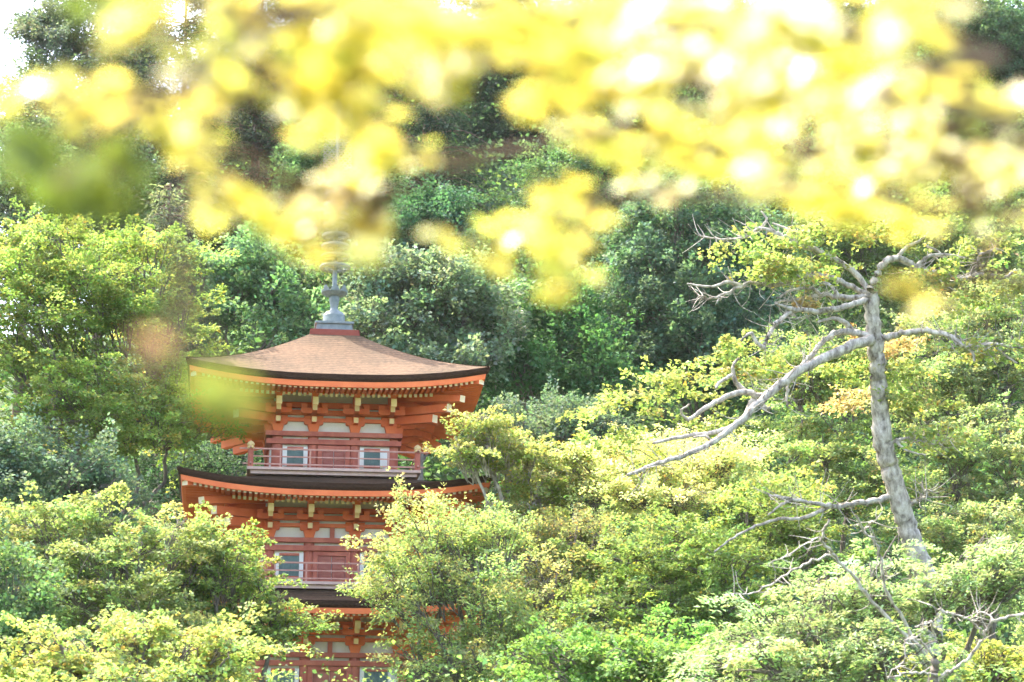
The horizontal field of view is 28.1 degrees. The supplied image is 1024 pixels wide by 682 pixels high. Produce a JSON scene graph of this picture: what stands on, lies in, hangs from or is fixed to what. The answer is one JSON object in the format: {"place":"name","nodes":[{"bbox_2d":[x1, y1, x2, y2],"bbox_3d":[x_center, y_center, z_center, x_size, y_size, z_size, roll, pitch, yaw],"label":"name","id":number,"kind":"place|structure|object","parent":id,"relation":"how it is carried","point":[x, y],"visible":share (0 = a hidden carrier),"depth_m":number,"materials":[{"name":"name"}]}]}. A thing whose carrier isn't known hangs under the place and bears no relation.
{"place":"outdoors","nodes":[
{"label":"outdoors","id":0,"kind":"place"},
{"bbox_2d":[0,28,1023,681],"bbox_3d":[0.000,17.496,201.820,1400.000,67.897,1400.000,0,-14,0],"label":"hillside","id":1,"kind":"structure","parent":0,"point":[642,418],"depth_m":73.52,"materials":[{"name":"green plant"}]},
{"bbox_2d":[0,69,92,429],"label":"cedar tree","id":2,"kind":"object","parent":1,"relation":"on","point":[36,95],"visible":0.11,"depth_m":83.48,"materials":[{"name":"green plant"}]},
{"bbox_2d":[0,517,94,681],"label":"evergreen shrub","id":3,"kind":"object","parent":1,"relation":"on","point":[38,606],"visible":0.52,"depth_m":32.53,"materials":[{"name":"green plant"}]},
{"bbox_2d":[0,402,173,681],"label":"evergreen shrub","id":4,"kind":"object","parent":1,"relation":"on","point":[89,473],"visible":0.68,"depth_m":39.70,"materials":[{"name":"green plant"}]},
{"bbox_2d":[0,0,176,229],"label":"broadleaf tree","id":5,"kind":"object","parent":1,"relation":"on","point":[49,31],"visible":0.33,"depth_m":91.31,"materials":[{"name":"green plant"}]},
{"bbox_2d":[0,90,185,500],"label":"broadleaf tree","id":6,"kind":"object","parent":1,"relation":"on","point":[7,193],"visible":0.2,"depth_m":73.08,"materials":[{"name":"green plant"}]},
{"bbox_2d":[63,9,164,356],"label":"cedar tree","id":7,"kind":"object","parent":1,"relation":"on","point":[119,63],"visible":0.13,"depth_m":86.04,"materials":[{"name":"green plant"}]},
{"bbox_2d":[0,196,248,654],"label":"maple tree","id":8,"kind":"object","parent":1,"relation":"on","point":[121,312],"visible":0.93,"depth_m":43.28,"materials":[{"name":"green plant"}]},
{"bbox_2d":[0,480,279,679],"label":"maple tree","id":9,"kind":"object","parent":1,"relation":"on","point":[120,554],"visible":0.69,"depth_m":35.54,"materials":[{"name":"green plant"}]},
{"bbox_2d":[82,1,204,273],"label":"cedar tree","id":10,"kind":"object","parent":1,"relation":"on","point":[153,83],"visible":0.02,"depth_m":98.36,"materials":[{"name":"green plant"}]},
{"bbox_2d":[0,599,311,681],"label":"maple tree","id":11,"kind":"object","parent":1,"relation":"on","point":[74,663],"visible":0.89,"depth_m":29.81,"materials":[{"name":"green plant"}]},
{"bbox_2d":[133,182,203,542],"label":"cedar tree","id":12,"kind":"object","parent":1,"relation":"on","point":[170,216],"visible":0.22,"depth_m":68.48,"materials":[{"name":"green plant"}]},
{"bbox_2d":[112,431,263,541],"bbox_3d":[-7.736,6.435,50.006,4.852,11.300,4.899,0,-14,0],"label":"evergreen tree","id":13,"kind":"object","parent":1,"relation":"on","point":[224,462],"visible":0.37,"depth_m":49.72,"materials":[{"name":"green plant"}]},
{"bbox_2d":[124,0,252,250],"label":"cedar tree","id":14,"kind":"object","parent":1,"relation":"on","point":[186,29],"visible":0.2,"depth_m":89.75,"materials":[{"name":"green plant"}]},
{"bbox_2d":[128,172,255,512],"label":"cedar tree","id":15,"kind":"object","parent":1,"relation":"on","point":[211,230],"visible":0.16,"depth_m":70.32,"materials":[{"name":"green plant"}]},
{"bbox_2d":[147,0,288,198],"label":"cedar tree","id":16,"kind":"object","parent":1,"relation":"on","point":[241,91],"visible":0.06,"depth_m":102.71,"materials":[{"name":"green plant"}]},
{"bbox_2d":[107,220,369,452],"bbox_3d":[-7.799,3.167,59.906,8.712,14.407,5.276,0,-14,0],"label":"broadleaf tree","id":17,"kind":"object","parent":1,"relation":"on","point":[254,275],"visible":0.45,"depth_m":60.08,"materials":[{"name":"green plant"}]},
{"bbox_2d":[145,500,343,681],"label":"maple tree","id":18,"kind":"object","parent":1,"relation":"on","point":[284,628],"visible":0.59,"depth_m":36.95,"materials":[{"name":"green plant"}]},
{"bbox_2d":[197,0,322,253],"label":"cedar tree","id":19,"kind":"object","parent":1,"relation":"on","point":[254,140],"visible":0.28,"depth_m":90.67,"materials":[{"name":"green plant"}]},
{"bbox_2d":[242,0,385,167],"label":"cedar tree","id":20,"kind":"object","parent":1,"relation":"on","point":[312,26],"visible":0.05,"depth_m":105.06,"materials":[{"name":"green plant"}]},
{"bbox_2d":[240,110,409,288],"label":"broadleaf tree","id":21,"kind":"object","parent":1,"relation":"on","point":[312,159],"visible":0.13,"depth_m":79.00,"materials":[{"name":"green plant"}]},
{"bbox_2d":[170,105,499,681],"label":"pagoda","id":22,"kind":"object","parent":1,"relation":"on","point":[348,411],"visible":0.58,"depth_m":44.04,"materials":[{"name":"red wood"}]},
{"bbox_2d":[266,668,298,681],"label":"window","id":23,"kind":"structure","parent":22,"relation":"in","point":[284,678],"depth_m":43.23,"materials":[{"name":"white paint"}]},
{"bbox_2d":[275,553,303,576],"bbox_3d":[-4.787,4.825,43.927,0.610,0.540,0.090,2,-14,-7],"label":"window","id":24,"kind":"structure","parent":22,"relation":"in","point":[288,557],"depth_m":43.92,"materials":[{"name":"glass"}]},
{"bbox_2d":[282,447,307,466],"bbox_3d":[-4.729,2.522,44.628,0.537,0.424,0.090,2,-14,-7],"label":"window","id":25,"kind":"structure","parent":22,"relation":"in","point":[287,460],"depth_m":44.60,"materials":[{"name":"grey glass"}]},
{"bbox_2d":[307,666,350,681],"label":"door","id":26,"kind":"structure","parent":22,"relation":"in","point":[346,671],"depth_m":43.34,"materials":[{"name":"red paint"}]},
{"bbox_2d":[312,551,350,581],"bbox_3d":[-3.881,4.871,44.030,0.800,0.670,0.120,2,-14,-7],"label":"door","id":27,"kind":"structure","parent":22,"relation":"in","point":[318,556],"depth_m":44.01,"materials":[{"name":"red paint"}]},
{"bbox_2d":[317,445,349,467],"bbox_3d":[-3.896,2.566,44.722,0.700,0.554,0.120,2,-14,-7],"label":"door","id":28,"kind":"structure","parent":22,"relation":"in","point":[320,453],"depth_m":44.70,"materials":[{"name":"red paint"}]},
{"bbox_2d":[359,449,383,467],"bbox_3d":[-3.070,2.576,44.843,0.537,0.424,0.090,2,-14,-7],"label":"window","id":29,"kind":"structure","parent":22,"relation":"in","point":[362,454],"depth_m":44.82,"materials":[{"name":"grey glass"}]},
{"bbox_2d":[359,555,387,578],"bbox_3d":[-2.977,4.884,44.162,0.610,0.540,0.090,2,-14,-7],"label":"window","id":30,"kind":"structure","parent":22,"relation":"in","point":[361,566],"depth_m":44.12,"materials":[{"name":"white paint"}]},
{"bbox_2d":[360,669,391,681],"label":"window","id":31,"kind":"structure","parent":22,"relation":"in","point":[375,675],"depth_m":43.47,"materials":[{"name":"glass"}]},
{"bbox_2d":[285,0,421,209],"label":"cedar tree","id":32,"kind":"object","parent":1,"relation":"on","point":[384,122],"visible":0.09,"depth_m":93.44,"materials":[{"name":"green plant"}]},
{"bbox_2d":[345,0,474,135],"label":"cedar tree","id":33,"kind":"object","parent":1,"relation":"on","point":[391,90],"visible":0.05,"depth_m":106.06,"materials":[{"name":"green plant"}]},
{"bbox_2d":[301,237,554,681],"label":"broadleaf tree","id":34,"kind":"object","parent":1,"relation":"on","point":[433,303],"visible":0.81,"depth_m":58.98,"materials":[{"name":"green plant"}]},
{"bbox_2d":[349,162,517,270],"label":"broadleaf tree","id":35,"kind":"object","parent":1,"relation":"on","point":[421,216],"visible":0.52,"depth_m":77.08,"materials":[{"name":"green plant"}]},
{"bbox_2d":[373,0,502,223],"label":"cedar tree","id":36,"kind":"object","parent":1,"relation":"on","point":[431,121],"visible":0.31,"depth_m":90.25,"materials":[{"name":"green plant"}]},
{"bbox_2d":[335,466,580,681],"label":"maple tree","id":37,"kind":"object","parent":1,"relation":"on","point":[438,555],"visible":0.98,"depth_m":36.75,"materials":[{"name":"green plant"}]},
{"bbox_2d":[394,0,597,168],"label":"broadleaf tree","id":38,"kind":"object","parent":1,"relation":"on","point":[502,118],"visible":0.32,"depth_m":104.39,"materials":[{"name":"green plant"}]},
{"bbox_2d":[0,0,1023,437],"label":"maple tree","id":39,"kind":"object","parent":1,"relation":"on","point":[338,70],"visible":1,"depth_m":2.75,"materials":[{"name":"yellow plant"}]},
{"bbox_2d":[0,0,1023,681],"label":"undergrowth","id":40,"kind":"object","parent":1,"relation":"on","point":[786,410],"visible":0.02,"depth_m":70.32,"materials":[{"name":"green plant"}]},
{"bbox_2d":[0,600,1023,681],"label":"ground cover","id":41,"kind":"object","parent":1,"relation":"on","point":[225,674],"visible":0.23,"depth_m":26.34,"materials":[{"name":"green plant"}]},
{"bbox_2d":[421,403,616,681],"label":"maple tree","id":42,"kind":"object","parent":1,"relation":"on","point":[485,456],"visible":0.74,"depth_m":42.53,"materials":[{"name":"green plant"}]},
{"bbox_2d":[428,189,663,463],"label":"broadleaf tree","id":43,"kind":"object","parent":1,"relation":"on","point":[590,252],"visible":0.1,"depth_m":71.73,"materials":[{"name":"green plant"}]},
{"bbox_2d":[472,373,638,632],"bbox_3d":[0.847,6.048,48.890,3.551,11.510,4.037,-13,-19,43],"label":"evergreen tree","id":44,"kind":"object","parent":1,"relation":"on","point":[564,430],"visible":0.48,"depth_m":49.69,"materials":[{"name":"green plant"}]},
{"bbox_2d":[465,495,653,681],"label":"maple tree","id":45,"kind":"object","parent":1,"relation":"on","point":[548,590],"visible":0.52,"depth_m":40.48,"materials":[{"name":"green plant"}]},
{"bbox_2d":[462,249,662,583],"bbox_3d":[1.145,3.426,60.711,6.611,13.478,5.945,0,-14,0],"label":"broadleaf tree","id":46,"kind":"object","parent":1,"relation":"on","point":[586,367],"visible":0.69,"depth_m":60.27,"materials":[{"name":"green plant"}]},
{"bbox_2d":[472,114,711,274],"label":"broadleaf tree","id":47,"kind":"object","parent":1,"relation":"on","point":[583,165],"visible":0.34,"depth_m":84.93,"materials":[{"name":"green plant"}]},
{"bbox_2d":[489,599,797,681],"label":"maple tree","id":48,"kind":"object","parent":1,"relation":"on","point":[585,652],"visible":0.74,"depth_m":31.55,"materials":[{"name":"green plant"}]},
{"bbox_2d":[539,0,747,153],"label":"broadleaf tree","id":49,"kind":"object","parent":1,"relation":"on","point":[611,118],"visible":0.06,"depth_m":105.17,"materials":[{"name":"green plant"}]},
{"bbox_2d":[521,415,784,681],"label":"maple tree","id":50,"kind":"object","parent":1,"relation":"on","point":[662,491],"visible":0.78,"depth_m":43.41,"materials":[{"name":"green plant"}]},
{"bbox_2d":[567,155,822,512],"bbox_3d":[5.550,1.075,64.844,9.191,14.570,6.921,0,-14,0],"label":"broadleaf tree","id":51,"kind":"object","parent":1,"relation":"on","point":[680,334],"visible":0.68,"depth_m":64.32,"materials":[{"name":"green plant"}]},
{"bbox_2d":[514,462,880,679],"bbox_3d":[3.469,5.879,40.295,7.650,7.664,5.672,4,-15,-15],"label":"maple tree","id":52,"kind":"object","parent":1,"relation":"on","point":[699,564],"visible":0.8,"depth_m":39.71,"materials":[{"name":"green plant"}]},
{"bbox_2d":[569,0,1000,152],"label":"broadleaf tree","id":53,"kind":"object","parent":1,"relation":"on","point":[860,12],"visible":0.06,"depth_m":103.94,"materials":[{"name":"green plant"}]},
{"bbox_2d":[555,200,1023,660],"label":"pale barked tree","id":54,"kind":"object","parent":1,"relation":"on","point":[872,338],"visible":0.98,"depth_m":39.87,"materials":[{"name":"green plant"}]},
{"bbox_2d":[695,323,958,681],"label":"maple tree","id":55,"kind":"object","parent":1,"relation":"on","point":[870,480],"visible":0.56,"depth_m":46.85,"materials":[{"name":"green plant"}]},
{"bbox_2d":[662,532,1023,681],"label":"feathery tree","id":56,"kind":"object","parent":1,"relation":"on","point":[1006,571],"visible":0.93,"depth_m":29.35,"materials":[{"name":"green plant"}]},
{"bbox_2d":[705,108,1023,395],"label":"broadleaf tree","id":57,"kind":"object","parent":1,"relation":"on","point":[940,191],"visible":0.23,"depth_m":75.86,"materials":[{"name":"green plant"}]},
{"bbox_2d":[732,499,1023,681],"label":"bare limbed tree","id":58,"kind":"object","parent":1,"relation":"on","point":[933,667],"visible":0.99,"depth_m":27.99,"materials":[{"name":"grey plant"}]},
{"bbox_2d":[843,268,1023,680],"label":"maple tree","id":59,"kind":"object","parent":1,"relation":"on","point":[981,524],"visible":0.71,"depth_m":47.70,"materials":[{"name":"green plant"}]},
{"bbox_2d":[875,0,1023,139],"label":"broadleaf tree","id":60,"kind":"object","parent":1,"relation":"on","point":[990,25],"visible":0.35,"depth_m":98.37,"materials":[{"name":"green plant"}]},
{"bbox_2d":[897,621,1023,681],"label":"maple shrub","id":61,"kind":"object","parent":1,"relation":"on","point":[989,654],"visible":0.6,"depth_m":33.82,"materials":[{"name":"green plant"}]},
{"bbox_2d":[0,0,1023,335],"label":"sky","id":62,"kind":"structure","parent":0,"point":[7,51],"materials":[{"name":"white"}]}
]}

